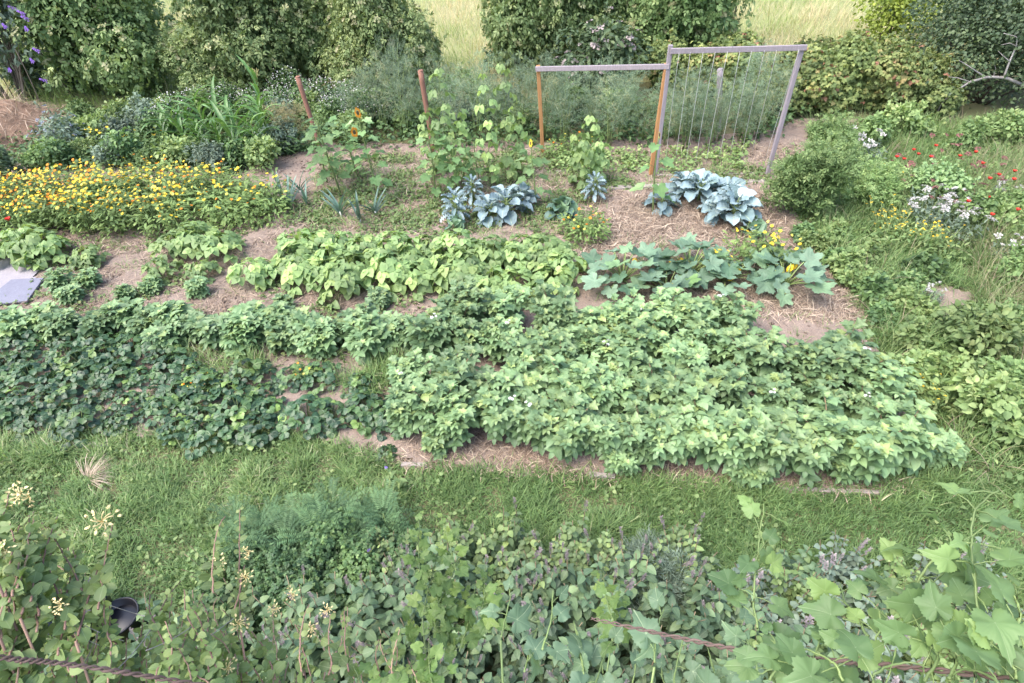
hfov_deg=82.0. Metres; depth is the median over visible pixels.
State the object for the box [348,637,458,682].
golden hop
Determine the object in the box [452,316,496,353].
potato plant
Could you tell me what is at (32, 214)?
marigold plant
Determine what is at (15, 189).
marigold plant
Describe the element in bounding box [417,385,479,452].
potato plant
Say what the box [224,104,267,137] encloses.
maize plant
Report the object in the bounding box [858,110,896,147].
tall weed
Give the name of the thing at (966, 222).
white yarrow
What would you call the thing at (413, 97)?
asparagus fern
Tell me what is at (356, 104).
weed clump
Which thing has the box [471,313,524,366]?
potato plant
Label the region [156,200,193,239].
marigold plant
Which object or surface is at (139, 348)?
strawberry plant
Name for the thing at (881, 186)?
mugwort bush
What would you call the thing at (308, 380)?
strawberry plant
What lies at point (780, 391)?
potato plant
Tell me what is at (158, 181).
marigold plant
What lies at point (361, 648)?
woundwort plant
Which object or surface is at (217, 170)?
marigold plant
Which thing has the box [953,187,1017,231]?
tall weed
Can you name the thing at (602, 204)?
straw mulch
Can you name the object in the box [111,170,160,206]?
marigold plant
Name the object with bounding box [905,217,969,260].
yellow hawkweed
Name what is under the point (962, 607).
border herb
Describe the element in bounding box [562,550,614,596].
mint plant
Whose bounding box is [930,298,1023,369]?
tall weed
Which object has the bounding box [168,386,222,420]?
strawberry plant
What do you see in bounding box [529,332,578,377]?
potato plant
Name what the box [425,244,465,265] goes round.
bean plant
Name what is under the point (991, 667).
border herb
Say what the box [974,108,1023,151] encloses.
tall weed
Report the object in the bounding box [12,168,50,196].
marigold plant
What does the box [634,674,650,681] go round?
woundwort plant
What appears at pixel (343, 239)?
bean plant
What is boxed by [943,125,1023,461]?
tall grass
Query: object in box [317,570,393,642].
woundwort plant
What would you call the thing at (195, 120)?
maize plant
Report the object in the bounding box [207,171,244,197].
marigold plant
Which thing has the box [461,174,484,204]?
kale plant
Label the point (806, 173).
mugwort bush
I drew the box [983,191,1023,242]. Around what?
tall weed
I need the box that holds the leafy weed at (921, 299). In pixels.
[888,285,942,321]
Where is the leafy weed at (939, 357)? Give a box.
[917,347,975,379]
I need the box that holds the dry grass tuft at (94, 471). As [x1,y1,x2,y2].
[75,453,116,489]
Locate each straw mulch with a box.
[0,210,436,358]
[287,135,806,243]
[347,434,930,503]
[573,182,867,330]
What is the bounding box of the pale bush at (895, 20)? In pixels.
[850,0,945,46]
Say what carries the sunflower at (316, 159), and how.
on the soil bed
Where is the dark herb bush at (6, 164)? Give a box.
[0,147,23,183]
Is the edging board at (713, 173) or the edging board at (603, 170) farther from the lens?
the edging board at (603, 170)
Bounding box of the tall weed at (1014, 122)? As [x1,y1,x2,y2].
[996,108,1023,150]
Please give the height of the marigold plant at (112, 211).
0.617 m
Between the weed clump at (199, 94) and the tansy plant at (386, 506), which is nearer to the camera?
the tansy plant at (386, 506)
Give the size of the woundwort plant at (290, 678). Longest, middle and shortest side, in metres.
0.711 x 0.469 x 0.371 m
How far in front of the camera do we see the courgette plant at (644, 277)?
7.01 m
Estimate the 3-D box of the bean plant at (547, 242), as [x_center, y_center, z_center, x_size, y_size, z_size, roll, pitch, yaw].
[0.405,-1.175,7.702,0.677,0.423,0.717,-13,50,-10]
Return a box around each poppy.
[4,216,39,269]
[942,199,970,241]
[964,212,994,247]
[983,208,1020,245]
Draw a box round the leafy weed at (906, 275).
[892,270,926,291]
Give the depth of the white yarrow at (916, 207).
7.88 m
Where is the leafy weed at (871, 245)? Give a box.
[852,233,891,261]
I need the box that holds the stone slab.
[0,278,43,305]
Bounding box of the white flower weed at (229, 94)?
[208,80,240,112]
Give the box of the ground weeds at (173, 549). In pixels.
[0,425,1023,655]
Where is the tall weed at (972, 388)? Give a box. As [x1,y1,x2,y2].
[943,349,1023,459]
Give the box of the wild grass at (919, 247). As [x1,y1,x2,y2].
[791,101,1023,513]
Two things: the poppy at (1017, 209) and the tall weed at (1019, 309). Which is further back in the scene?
the poppy at (1017, 209)
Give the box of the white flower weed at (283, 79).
[259,64,304,103]
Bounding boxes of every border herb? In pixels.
[672,580,726,615]
[697,582,756,657]
[726,580,760,611]
[729,597,781,649]
[732,559,799,612]
[747,624,775,682]
[761,591,814,652]
[770,562,821,615]
[773,544,822,586]
[794,624,848,682]
[813,540,875,607]
[814,621,859,657]
[821,529,884,582]
[829,628,883,682]
[837,592,898,655]
[845,570,891,625]
[862,669,918,682]
[872,635,926,682]
[877,586,927,647]
[878,555,924,589]
[904,623,966,682]
[910,541,966,592]
[913,583,958,624]
[926,607,961,661]
[926,673,947,682]
[953,585,993,616]
[960,667,1006,682]
[962,535,1006,597]
[988,642,1008,681]
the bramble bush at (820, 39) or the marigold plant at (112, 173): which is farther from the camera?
the bramble bush at (820, 39)
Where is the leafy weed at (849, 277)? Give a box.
[833,265,876,288]
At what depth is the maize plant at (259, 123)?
10.34 m
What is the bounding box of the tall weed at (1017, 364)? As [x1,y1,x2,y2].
[982,355,1023,401]
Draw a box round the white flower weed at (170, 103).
[135,92,195,121]
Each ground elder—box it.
[179,579,234,632]
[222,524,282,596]
[247,533,305,595]
[247,563,315,634]
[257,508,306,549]
[266,569,334,626]
[274,543,342,594]
[300,498,361,563]
[318,573,365,635]
[326,533,381,597]
[365,563,391,585]
[373,523,437,586]
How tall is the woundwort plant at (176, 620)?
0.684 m
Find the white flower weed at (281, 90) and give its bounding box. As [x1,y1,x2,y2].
[253,85,289,118]
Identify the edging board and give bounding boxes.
[32,440,109,447]
[401,462,427,468]
[555,168,648,171]
[589,471,614,479]
[605,179,764,190]
[657,172,764,176]
[780,486,882,494]
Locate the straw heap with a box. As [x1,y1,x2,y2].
[0,87,72,151]
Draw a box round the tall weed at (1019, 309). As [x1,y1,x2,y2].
[984,296,1023,354]
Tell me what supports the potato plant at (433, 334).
on the soil bed
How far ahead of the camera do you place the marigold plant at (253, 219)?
8.65 m
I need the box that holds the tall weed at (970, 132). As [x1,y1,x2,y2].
[945,114,996,154]
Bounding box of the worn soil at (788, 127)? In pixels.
[761,118,901,161]
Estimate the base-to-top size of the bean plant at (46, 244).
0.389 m
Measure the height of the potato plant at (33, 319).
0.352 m
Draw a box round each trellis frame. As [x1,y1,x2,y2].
[535,63,669,174]
[653,44,807,175]
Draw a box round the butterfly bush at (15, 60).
[0,0,61,105]
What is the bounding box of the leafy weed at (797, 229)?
[788,220,818,242]
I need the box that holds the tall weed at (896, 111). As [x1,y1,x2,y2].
[882,93,936,138]
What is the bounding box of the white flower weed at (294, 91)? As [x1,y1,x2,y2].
[284,78,316,115]
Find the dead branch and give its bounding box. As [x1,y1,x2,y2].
[938,33,1022,110]
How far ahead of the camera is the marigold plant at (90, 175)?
9.36 m
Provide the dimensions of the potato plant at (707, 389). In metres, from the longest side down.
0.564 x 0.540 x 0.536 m
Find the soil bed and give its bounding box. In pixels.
[0,125,914,493]
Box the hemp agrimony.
[549,0,653,98]
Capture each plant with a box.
[0,167,36,202]
[0,168,30,201]
[0,171,13,207]
[0,176,27,216]
[0,183,33,216]
[0,187,21,224]
[0,195,46,229]
[0,199,19,229]
[0,222,42,256]
[0,235,24,258]
[0,304,32,345]
[0,330,47,358]
[0,336,8,347]
[0,351,20,364]
[0,362,55,397]
[0,365,28,393]
[0,384,47,420]
[0,403,16,429]
[3,189,44,224]
[4,348,46,374]
[5,226,71,270]
[8,169,55,208]
[11,403,57,443]
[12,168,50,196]
[12,197,58,231]
[13,172,59,217]
[21,299,59,333]
[22,233,72,270]
[23,163,71,198]
[23,188,72,227]
[27,382,77,425]
[29,165,67,192]
[30,190,81,235]
[35,182,73,221]
[35,368,78,394]
[36,306,82,341]
[40,653,55,676]
[41,265,75,300]
[41,328,89,353]
[45,341,81,370]
[46,189,99,234]
[47,185,88,215]
[47,404,111,450]
[47,576,112,643]
[48,178,80,195]
[51,162,90,194]
[52,283,87,305]
[53,186,101,227]
[53,397,93,427]
[55,348,114,381]
[57,168,104,208]
[58,203,107,237]
[59,358,116,397]
[64,156,108,188]
[65,126,97,141]
[65,173,114,217]
[67,250,96,269]
[68,244,110,269]
[70,267,103,289]
[71,327,122,364]
[73,166,117,206]
[75,168,111,195]
[75,306,119,344]
[77,189,121,230]
[78,380,122,406]
[81,340,132,370]
[87,185,139,230]
[87,194,137,238]
[89,126,111,144]
[93,167,137,201]
[93,173,135,208]
[94,358,145,388]
[95,185,133,225]
[96,592,161,662]
[99,296,145,333]
[102,406,144,436]
[103,162,141,189]
[104,186,155,227]
[106,330,157,368]
[106,391,144,416]
[110,198,152,234]
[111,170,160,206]
[111,283,137,301]
[118,154,163,190]
[118,167,153,195]
[119,177,160,214]
[122,366,156,391]
[124,303,161,336]
[128,196,176,240]
[129,162,169,196]
[129,186,178,230]
[134,611,188,664]
[135,383,174,408]
[136,276,164,297]
[137,394,182,428]
[139,103,199,140]
[139,155,181,190]
[140,108,174,138]
[140,316,190,354]
[141,177,191,215]
[141,257,178,285]
[144,343,189,368]
[145,127,172,159]
[145,171,176,202]
[146,300,192,325]
[147,107,191,138]
[147,227,191,269]
[149,347,200,383]
[151,181,202,224]
[155,166,197,205]
[155,374,195,409]
[155,416,194,445]
[156,103,209,139]
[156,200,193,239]
[157,103,173,130]
[158,166,209,211]
[160,105,202,142]
[162,159,197,192]
[163,85,239,126]
[166,221,214,249]
[168,223,222,259]
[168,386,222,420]
[172,100,237,147]
[173,160,211,194]
[174,180,212,218]
[174,363,207,386]
[175,309,211,343]
[176,194,222,227]
[179,119,210,164]
[179,162,215,194]
[179,374,206,391]
[181,167,220,205]
[181,414,235,460]
[183,113,209,143]
[183,259,224,284]
[183,275,209,299]
[183,404,227,433]
[184,76,248,133]
[184,367,223,401]
[185,109,246,149]
[188,182,245,225]
[190,312,231,350]
[191,99,233,134]
[193,184,232,223]
[196,164,238,197]
[196,230,246,264]
[197,617,257,665]
[198,158,230,186]
[198,372,221,394]
[201,179,235,206]
[204,93,261,141]
[205,493,260,543]
[206,377,259,411]
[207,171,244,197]
[208,393,266,433]
[209,100,249,157]
[210,117,243,146]
[210,176,254,204]
[211,103,259,152]
[211,504,290,567]
[212,191,254,231]
[217,299,265,342]
[217,321,262,358]
[219,165,252,194]
[219,181,259,218]
[220,95,233,135]
[220,358,277,391]
[221,112,277,154]
[222,166,269,199]
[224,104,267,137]
[226,257,274,290]
[230,411,280,450]
[231,192,273,228]
[235,104,297,142]
[236,55,273,122]
[237,91,297,133]
[237,180,272,206]
[237,496,308,569]
[238,186,275,217]
[241,106,298,152]
[241,381,277,405]
[243,612,292,667]
[245,494,295,543]
[247,175,297,214]
[248,394,286,423]
[248,612,327,682]
[250,182,295,226]
[251,167,295,207]
[252,300,289,344]
[252,565,313,651]
[255,259,280,291]
[263,315,297,355]
[268,490,332,544]
[270,490,347,558]
[272,228,320,258]
[272,241,318,285]
[272,292,294,308]
[272,305,310,321]
[273,363,317,394]
[274,394,332,439]
[275,634,316,682]
[281,253,325,299]
[282,571,364,635]
[284,621,365,682]
[285,305,329,349]
[292,360,316,380]
[295,229,338,253]
[296,316,339,361]
[299,361,341,394]
[301,474,367,543]
[304,257,340,300]
[310,400,358,438]
[312,264,361,313]
[315,241,354,281]
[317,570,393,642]
[321,231,366,261]
[326,513,379,554]
[328,640,373,682]
[329,249,378,299]
[332,308,353,348]
[337,389,387,435]
[339,477,416,545]
[340,309,388,367]
[340,369,377,399]
[340,487,386,531]
[342,575,420,667]
[343,297,384,325]
[344,234,383,262]
[351,622,407,675]
[355,238,401,276]
[356,544,416,629]
[360,250,416,304]
[364,406,400,441]
[366,285,391,311]
[371,310,404,352]
[372,616,459,682]
[373,444,397,464]
[374,230,413,256]
[382,386,434,438]
[382,550,425,598]
[386,347,436,395]
[389,244,424,282]
[389,257,436,302]
[393,528,435,577]
[394,236,428,265]
[395,313,421,356]
[395,536,462,619]
[401,364,461,426]
[402,302,466,358]
[410,605,468,654]
[414,232,448,257]
[414,556,462,585]
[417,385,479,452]
[420,253,462,293]
[420,421,450,460]
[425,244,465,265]
[427,343,483,399]
[427,626,488,682]
[428,286,480,327]
[431,518,473,554]
[432,228,481,266]
[432,255,483,298]
[435,523,489,582]
[440,186,473,227]
[440,274,494,322]
[442,556,514,621]
[444,648,484,682]
[445,213,465,233]
[448,247,493,286]
[451,584,503,665]
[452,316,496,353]
[453,520,497,566]
[455,237,488,262]
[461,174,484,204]
[464,240,514,276]
[466,364,515,400]
[467,386,522,444]
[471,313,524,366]
[472,194,508,227]
[473,265,514,299]
[477,668,517,682]
[481,507,542,583]
[482,234,516,259]
[483,184,532,226]
[483,348,550,405]
[484,283,532,325]
[485,555,529,611]
[490,244,536,276]
[491,622,552,682]
[495,265,535,309]
[500,324,555,374]
[500,387,566,448]
[500,496,542,560]
[502,182,540,211]
[502,234,537,264]
[503,560,557,626]
[506,572,558,644]
[508,628,573,682]
[515,251,560,280]
[515,542,560,609]
[516,667,531,682]
[524,233,561,272]
[524,393,599,463]
[525,279,579,332]
[525,597,584,678]
[527,261,578,297]
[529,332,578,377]
[529,530,579,575]
[530,322,577,356]
[533,241,582,277]
[539,252,588,286]
[540,352,600,402]
[543,195,579,225]
[543,547,608,629]
[544,138,566,159]
[546,385,614,458]
[546,645,629,682]
[547,631,604,682]
[554,208,587,240]
[556,500,592,566]
[559,133,581,150]
[559,324,598,361]
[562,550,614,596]
[563,567,624,661]
[566,216,598,250]
[567,307,610,332]
[569,363,635,416]
[571,554,647,620]
[574,131,596,149]
[574,205,605,233]
[580,241,670,297]
[581,171,606,201]
[581,293,628,328]
[582,213,611,245]
[583,528,623,573]
[585,315,647,365]
[590,413,646,464]
[593,325,646,376]
[593,355,647,400]
[599,526,657,600]
[601,625,670,682]
[602,287,650,326]
[603,448,641,477]
[611,540,665,618]
[613,600,675,663]
[618,394,671,471]
[626,258,703,305]
[633,352,695,412]
[634,310,669,358]
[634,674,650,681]
[642,403,716,468]
[642,534,689,580]
[642,659,665,682]
[643,187,682,216]
[647,286,685,339]
[649,515,718,584]
[655,232,736,289]
[657,335,711,369]
[657,347,713,386]
[657,556,719,633]
[657,609,727,682]
[662,379,750,470]
[662,637,705,682]
[663,366,719,412]
[665,171,703,198]
[668,512,704,560]
[670,292,722,332]
[671,309,720,362]
[676,168,722,204]
[686,244,759,295]
[691,354,750,409]
[696,584,767,646]
[697,192,734,226]
[699,239,743,283]
[702,176,746,205]
[702,184,763,231]
[702,405,771,476]
[703,291,764,331]
[705,324,738,370]
[706,621,773,678]
[710,649,773,682]
[716,318,789,384]
[719,224,761,259]
[726,459,765,490]
[734,237,780,271]
[737,395,801,483]
[739,215,766,239]
[745,370,805,409]
[746,220,784,252]
[748,462,779,485]
[750,245,836,306]
[752,232,793,266]
[766,235,805,278]
[766,334,806,379]
[770,406,812,451]
[771,405,846,488]
[791,335,855,387]
[794,364,847,411]
[795,384,881,449]
[808,317,867,364]
[823,456,864,484]
[828,416,921,485]
[837,328,896,390]
[841,376,902,419]
[857,391,949,477]
[863,356,925,413]
[924,439,956,470]
[939,427,970,468]
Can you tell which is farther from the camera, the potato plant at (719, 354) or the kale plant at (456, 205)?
the kale plant at (456, 205)
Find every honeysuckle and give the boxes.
[0,481,285,682]
[0,485,26,515]
[179,507,419,682]
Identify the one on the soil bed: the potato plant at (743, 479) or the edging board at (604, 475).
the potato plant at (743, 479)
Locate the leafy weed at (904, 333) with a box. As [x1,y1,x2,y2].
[891,313,932,349]
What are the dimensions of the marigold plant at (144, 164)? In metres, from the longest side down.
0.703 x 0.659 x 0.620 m
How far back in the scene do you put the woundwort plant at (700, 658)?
3.70 m
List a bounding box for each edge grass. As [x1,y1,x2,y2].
[1,146,938,505]
[862,448,987,530]
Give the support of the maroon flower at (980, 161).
on the ground at (972, 109)
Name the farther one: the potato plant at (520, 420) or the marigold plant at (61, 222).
the marigold plant at (61, 222)
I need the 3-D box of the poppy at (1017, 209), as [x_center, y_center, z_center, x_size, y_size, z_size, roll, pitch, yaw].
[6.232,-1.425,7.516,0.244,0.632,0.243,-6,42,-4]
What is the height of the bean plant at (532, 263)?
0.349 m
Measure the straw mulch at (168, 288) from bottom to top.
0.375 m
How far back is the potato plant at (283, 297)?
7.16 m
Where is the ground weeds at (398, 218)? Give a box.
[279,146,770,254]
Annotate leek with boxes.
[267,175,298,207]
[273,171,282,198]
[283,170,313,195]
[298,180,307,204]
[319,188,354,216]
[348,192,363,221]
[351,188,385,213]
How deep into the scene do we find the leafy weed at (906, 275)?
7.04 m
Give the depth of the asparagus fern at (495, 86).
11.18 m
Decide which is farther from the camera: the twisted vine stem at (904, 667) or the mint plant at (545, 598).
the mint plant at (545, 598)
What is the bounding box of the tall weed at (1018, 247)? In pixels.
[1013,240,1023,277]
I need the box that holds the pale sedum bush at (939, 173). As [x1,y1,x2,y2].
[908,156,982,207]
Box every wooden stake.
[295,75,321,146]
[418,69,434,151]
[716,68,722,134]
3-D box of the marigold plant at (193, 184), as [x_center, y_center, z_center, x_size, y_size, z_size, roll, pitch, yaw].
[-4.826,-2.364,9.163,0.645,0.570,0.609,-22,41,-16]
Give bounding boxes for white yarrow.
[852,125,887,161]
[901,195,948,229]
[906,179,957,215]
[920,281,947,302]
[921,196,977,243]
[935,186,984,222]
[939,202,997,250]
[985,232,1023,257]
[991,178,1023,195]
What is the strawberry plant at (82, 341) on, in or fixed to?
on the soil bed
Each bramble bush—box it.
[644,28,718,96]
[695,26,768,104]
[733,44,836,119]
[790,34,834,57]
[793,34,880,117]
[831,36,953,112]
[832,27,916,53]
[877,37,971,119]
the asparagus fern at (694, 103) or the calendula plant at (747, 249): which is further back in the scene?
the asparagus fern at (694, 103)
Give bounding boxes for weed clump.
[14,134,52,173]
[36,133,85,169]
[64,133,99,165]
[65,94,100,118]
[70,110,113,139]
[87,134,121,167]
[96,92,134,123]
[97,112,134,141]
[99,126,155,166]
[122,92,162,129]
[131,135,172,170]
[133,111,164,144]
[143,93,180,110]
[146,109,188,142]
[150,132,197,172]
[182,87,211,122]
[183,138,229,172]
[196,71,246,104]
[219,137,250,174]
[238,134,281,173]
[242,92,269,123]
[254,116,304,154]
[265,95,295,122]
[293,83,322,118]
[311,98,337,133]
[319,84,347,116]
[330,108,369,142]
[345,95,370,122]
[363,87,402,126]
[392,96,435,132]
[426,73,460,107]
[441,94,474,128]
[452,61,481,104]
[474,87,502,120]
[501,81,523,108]
[503,102,534,134]
[556,81,590,119]
[599,85,643,122]
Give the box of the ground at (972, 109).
[0,67,1023,680]
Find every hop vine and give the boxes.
[479,575,764,682]
[707,482,1023,682]
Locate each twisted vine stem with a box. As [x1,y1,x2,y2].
[0,654,203,682]
[590,617,1017,680]
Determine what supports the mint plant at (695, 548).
on the ground at (972, 109)
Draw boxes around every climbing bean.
[417,108,443,174]
[428,60,457,182]
[448,108,475,183]
[474,70,499,185]
[492,57,517,182]
[506,103,532,175]
[566,132,592,193]
[581,111,604,177]
[585,135,611,183]
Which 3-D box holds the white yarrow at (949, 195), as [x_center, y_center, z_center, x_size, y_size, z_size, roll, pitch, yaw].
[6.064,-1.788,8.057,0.545,0.555,0.588,17,45,20]
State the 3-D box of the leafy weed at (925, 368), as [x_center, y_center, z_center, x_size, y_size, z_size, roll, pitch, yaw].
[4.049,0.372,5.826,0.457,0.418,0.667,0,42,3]
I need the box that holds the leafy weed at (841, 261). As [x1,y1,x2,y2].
[825,245,869,273]
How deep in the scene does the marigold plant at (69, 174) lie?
9.44 m
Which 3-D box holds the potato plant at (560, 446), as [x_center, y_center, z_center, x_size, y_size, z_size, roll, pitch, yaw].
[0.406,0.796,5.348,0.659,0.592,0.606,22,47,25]
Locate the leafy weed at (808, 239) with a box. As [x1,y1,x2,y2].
[795,229,836,252]
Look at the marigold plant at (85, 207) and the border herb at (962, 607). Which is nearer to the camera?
the border herb at (962, 607)
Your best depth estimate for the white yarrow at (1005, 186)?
8.41 m
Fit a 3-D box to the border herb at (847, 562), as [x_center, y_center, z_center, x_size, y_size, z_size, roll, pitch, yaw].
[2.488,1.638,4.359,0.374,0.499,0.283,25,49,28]
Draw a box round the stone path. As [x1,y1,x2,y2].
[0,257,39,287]
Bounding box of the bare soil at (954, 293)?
[924,283,977,319]
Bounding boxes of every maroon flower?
[889,153,937,185]
[900,163,938,197]
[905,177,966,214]
[923,133,980,168]
[957,151,1008,183]
[961,165,1006,195]
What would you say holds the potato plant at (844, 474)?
on the soil bed
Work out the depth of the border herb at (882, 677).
3.72 m
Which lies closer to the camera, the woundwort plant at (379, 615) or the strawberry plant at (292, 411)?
the woundwort plant at (379, 615)
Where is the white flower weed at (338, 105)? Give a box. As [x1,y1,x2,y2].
[312,90,350,118]
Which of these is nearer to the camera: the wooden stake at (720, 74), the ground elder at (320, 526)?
the ground elder at (320, 526)
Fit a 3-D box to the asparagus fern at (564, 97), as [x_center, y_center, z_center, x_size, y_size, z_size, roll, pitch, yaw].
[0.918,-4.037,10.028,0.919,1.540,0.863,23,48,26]
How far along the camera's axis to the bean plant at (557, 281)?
7.08 m
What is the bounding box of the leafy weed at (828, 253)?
[819,247,846,269]
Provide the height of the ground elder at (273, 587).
0.474 m
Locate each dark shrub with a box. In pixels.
[888,0,1023,109]
[910,0,1021,61]
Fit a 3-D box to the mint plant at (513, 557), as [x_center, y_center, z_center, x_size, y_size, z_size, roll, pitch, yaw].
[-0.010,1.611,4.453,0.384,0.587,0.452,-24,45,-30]
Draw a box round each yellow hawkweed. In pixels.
[857,194,909,237]
[867,208,922,248]
[869,204,931,244]
[891,210,949,256]
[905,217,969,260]
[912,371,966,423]
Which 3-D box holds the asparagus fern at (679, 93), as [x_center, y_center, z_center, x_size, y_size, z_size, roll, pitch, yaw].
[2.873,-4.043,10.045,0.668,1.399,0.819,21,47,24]
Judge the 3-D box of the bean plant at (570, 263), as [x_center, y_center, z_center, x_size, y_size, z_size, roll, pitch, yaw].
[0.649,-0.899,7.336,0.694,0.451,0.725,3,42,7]
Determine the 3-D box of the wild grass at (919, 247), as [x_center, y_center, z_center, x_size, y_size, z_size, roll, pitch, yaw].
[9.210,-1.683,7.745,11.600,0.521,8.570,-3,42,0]
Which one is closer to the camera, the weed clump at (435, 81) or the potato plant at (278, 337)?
the potato plant at (278, 337)
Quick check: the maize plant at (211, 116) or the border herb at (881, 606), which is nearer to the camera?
the border herb at (881, 606)
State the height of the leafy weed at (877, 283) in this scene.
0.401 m
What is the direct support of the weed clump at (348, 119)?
on the ground at (972, 109)
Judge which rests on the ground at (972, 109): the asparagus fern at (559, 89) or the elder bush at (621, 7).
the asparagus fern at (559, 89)
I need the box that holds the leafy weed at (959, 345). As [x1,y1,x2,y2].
[944,338,996,358]
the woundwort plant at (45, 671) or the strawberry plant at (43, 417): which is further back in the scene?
the strawberry plant at (43, 417)
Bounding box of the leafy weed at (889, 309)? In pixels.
[864,298,898,325]
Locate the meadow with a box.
[0,0,1023,107]
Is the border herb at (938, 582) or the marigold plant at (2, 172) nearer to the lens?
the border herb at (938, 582)
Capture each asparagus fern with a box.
[335,79,366,123]
[350,57,374,106]
[356,48,398,133]
[368,27,415,102]
[375,40,426,138]
[396,74,436,126]
[421,49,454,118]
[432,74,463,132]
[448,58,483,107]
[455,45,501,137]
[475,61,505,119]
[477,75,512,137]
[492,51,537,128]
[503,50,545,110]
[524,46,572,141]
[543,53,588,142]
[546,62,572,124]
[551,78,580,139]
[577,86,605,138]
[578,71,605,116]
[592,49,632,146]
[601,70,641,140]
[610,55,649,120]
[625,74,660,140]
[652,73,685,144]
[665,65,720,149]
[666,64,704,140]
[670,59,706,128]
[683,83,714,141]
[692,82,735,148]
[704,75,755,140]
[713,60,757,131]
[729,78,770,144]
[731,89,761,140]
[734,39,781,126]
[750,44,802,135]
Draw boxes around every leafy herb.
[181,546,231,583]
[204,578,260,628]
[367,527,396,563]
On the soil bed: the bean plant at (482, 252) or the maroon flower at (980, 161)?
the bean plant at (482, 252)
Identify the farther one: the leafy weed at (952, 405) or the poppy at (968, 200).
the poppy at (968, 200)
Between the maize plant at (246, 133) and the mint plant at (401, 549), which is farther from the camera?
the maize plant at (246, 133)
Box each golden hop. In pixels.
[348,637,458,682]
[388,510,631,677]
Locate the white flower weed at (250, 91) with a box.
[231,84,266,116]
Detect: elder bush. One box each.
[0,0,179,102]
[152,11,245,99]
[168,0,335,93]
[260,0,354,84]
[316,0,448,96]
[477,0,609,85]
[570,0,649,73]
[607,0,755,71]
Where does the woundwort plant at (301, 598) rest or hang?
on the ground at (972, 109)
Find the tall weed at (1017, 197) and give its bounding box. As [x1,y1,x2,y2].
[996,183,1023,210]
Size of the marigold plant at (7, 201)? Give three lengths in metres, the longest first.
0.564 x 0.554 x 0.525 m
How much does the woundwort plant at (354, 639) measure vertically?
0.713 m
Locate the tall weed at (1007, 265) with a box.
[987,245,1023,289]
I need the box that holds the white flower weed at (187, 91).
[181,84,217,115]
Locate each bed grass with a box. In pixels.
[5,226,862,454]
[166,335,429,403]
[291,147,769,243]
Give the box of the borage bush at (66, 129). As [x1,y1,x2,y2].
[26,100,98,148]
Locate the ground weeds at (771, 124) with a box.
[0,87,806,174]
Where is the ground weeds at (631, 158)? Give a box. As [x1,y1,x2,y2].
[550,138,771,173]
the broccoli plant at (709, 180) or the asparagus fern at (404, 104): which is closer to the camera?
the broccoli plant at (709, 180)
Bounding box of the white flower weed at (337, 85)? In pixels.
[333,78,368,104]
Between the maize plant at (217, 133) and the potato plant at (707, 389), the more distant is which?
the maize plant at (217, 133)
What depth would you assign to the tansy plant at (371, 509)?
4.88 m
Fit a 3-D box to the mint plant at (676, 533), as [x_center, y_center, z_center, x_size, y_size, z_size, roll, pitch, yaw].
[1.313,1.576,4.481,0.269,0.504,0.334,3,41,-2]
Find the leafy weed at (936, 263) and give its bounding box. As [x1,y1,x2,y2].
[898,251,950,281]
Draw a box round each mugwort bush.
[759,130,883,215]
[803,105,868,165]
[841,146,912,214]
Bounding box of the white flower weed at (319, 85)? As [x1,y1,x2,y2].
[304,76,343,102]
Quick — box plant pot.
[96,597,147,642]
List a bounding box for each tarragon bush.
[586,533,675,621]
[615,521,703,604]
[625,536,720,616]
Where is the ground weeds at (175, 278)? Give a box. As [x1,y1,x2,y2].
[0,210,434,358]
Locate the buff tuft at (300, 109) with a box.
[262,99,309,132]
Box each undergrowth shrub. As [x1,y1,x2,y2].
[0,32,51,99]
[42,54,96,93]
[90,56,166,95]
[482,38,547,76]
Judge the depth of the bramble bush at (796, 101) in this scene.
10.91 m
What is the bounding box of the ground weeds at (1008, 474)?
[807,112,1023,491]
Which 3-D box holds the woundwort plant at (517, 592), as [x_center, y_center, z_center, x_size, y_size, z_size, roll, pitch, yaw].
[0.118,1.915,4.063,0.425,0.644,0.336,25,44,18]
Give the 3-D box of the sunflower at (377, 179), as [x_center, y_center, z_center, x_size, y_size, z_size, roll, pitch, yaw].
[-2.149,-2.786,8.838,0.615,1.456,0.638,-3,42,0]
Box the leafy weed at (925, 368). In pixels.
[888,348,955,408]
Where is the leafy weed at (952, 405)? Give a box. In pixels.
[942,392,984,423]
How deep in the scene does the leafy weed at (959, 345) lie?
6.18 m
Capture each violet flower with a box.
[366,541,375,562]
[385,466,407,496]
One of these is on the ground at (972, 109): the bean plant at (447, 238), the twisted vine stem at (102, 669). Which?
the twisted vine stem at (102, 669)
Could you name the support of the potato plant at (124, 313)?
on the soil bed
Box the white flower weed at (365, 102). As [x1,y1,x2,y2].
[340,83,389,126]
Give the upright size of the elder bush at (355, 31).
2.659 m
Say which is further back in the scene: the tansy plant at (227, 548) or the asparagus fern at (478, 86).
the asparagus fern at (478, 86)
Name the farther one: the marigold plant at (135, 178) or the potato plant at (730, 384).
the marigold plant at (135, 178)
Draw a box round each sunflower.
[301,118,353,195]
[305,122,337,182]
[328,115,367,175]
[345,107,392,196]
[415,131,448,197]
[436,135,470,189]
[464,139,490,181]
[515,140,554,203]
[629,132,676,211]
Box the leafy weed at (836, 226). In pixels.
[818,217,850,239]
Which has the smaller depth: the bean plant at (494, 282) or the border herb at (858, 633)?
the border herb at (858, 633)
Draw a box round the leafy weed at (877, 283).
[850,271,896,304]
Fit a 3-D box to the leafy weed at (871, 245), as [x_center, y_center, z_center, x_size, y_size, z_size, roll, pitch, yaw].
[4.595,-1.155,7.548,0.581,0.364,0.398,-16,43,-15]

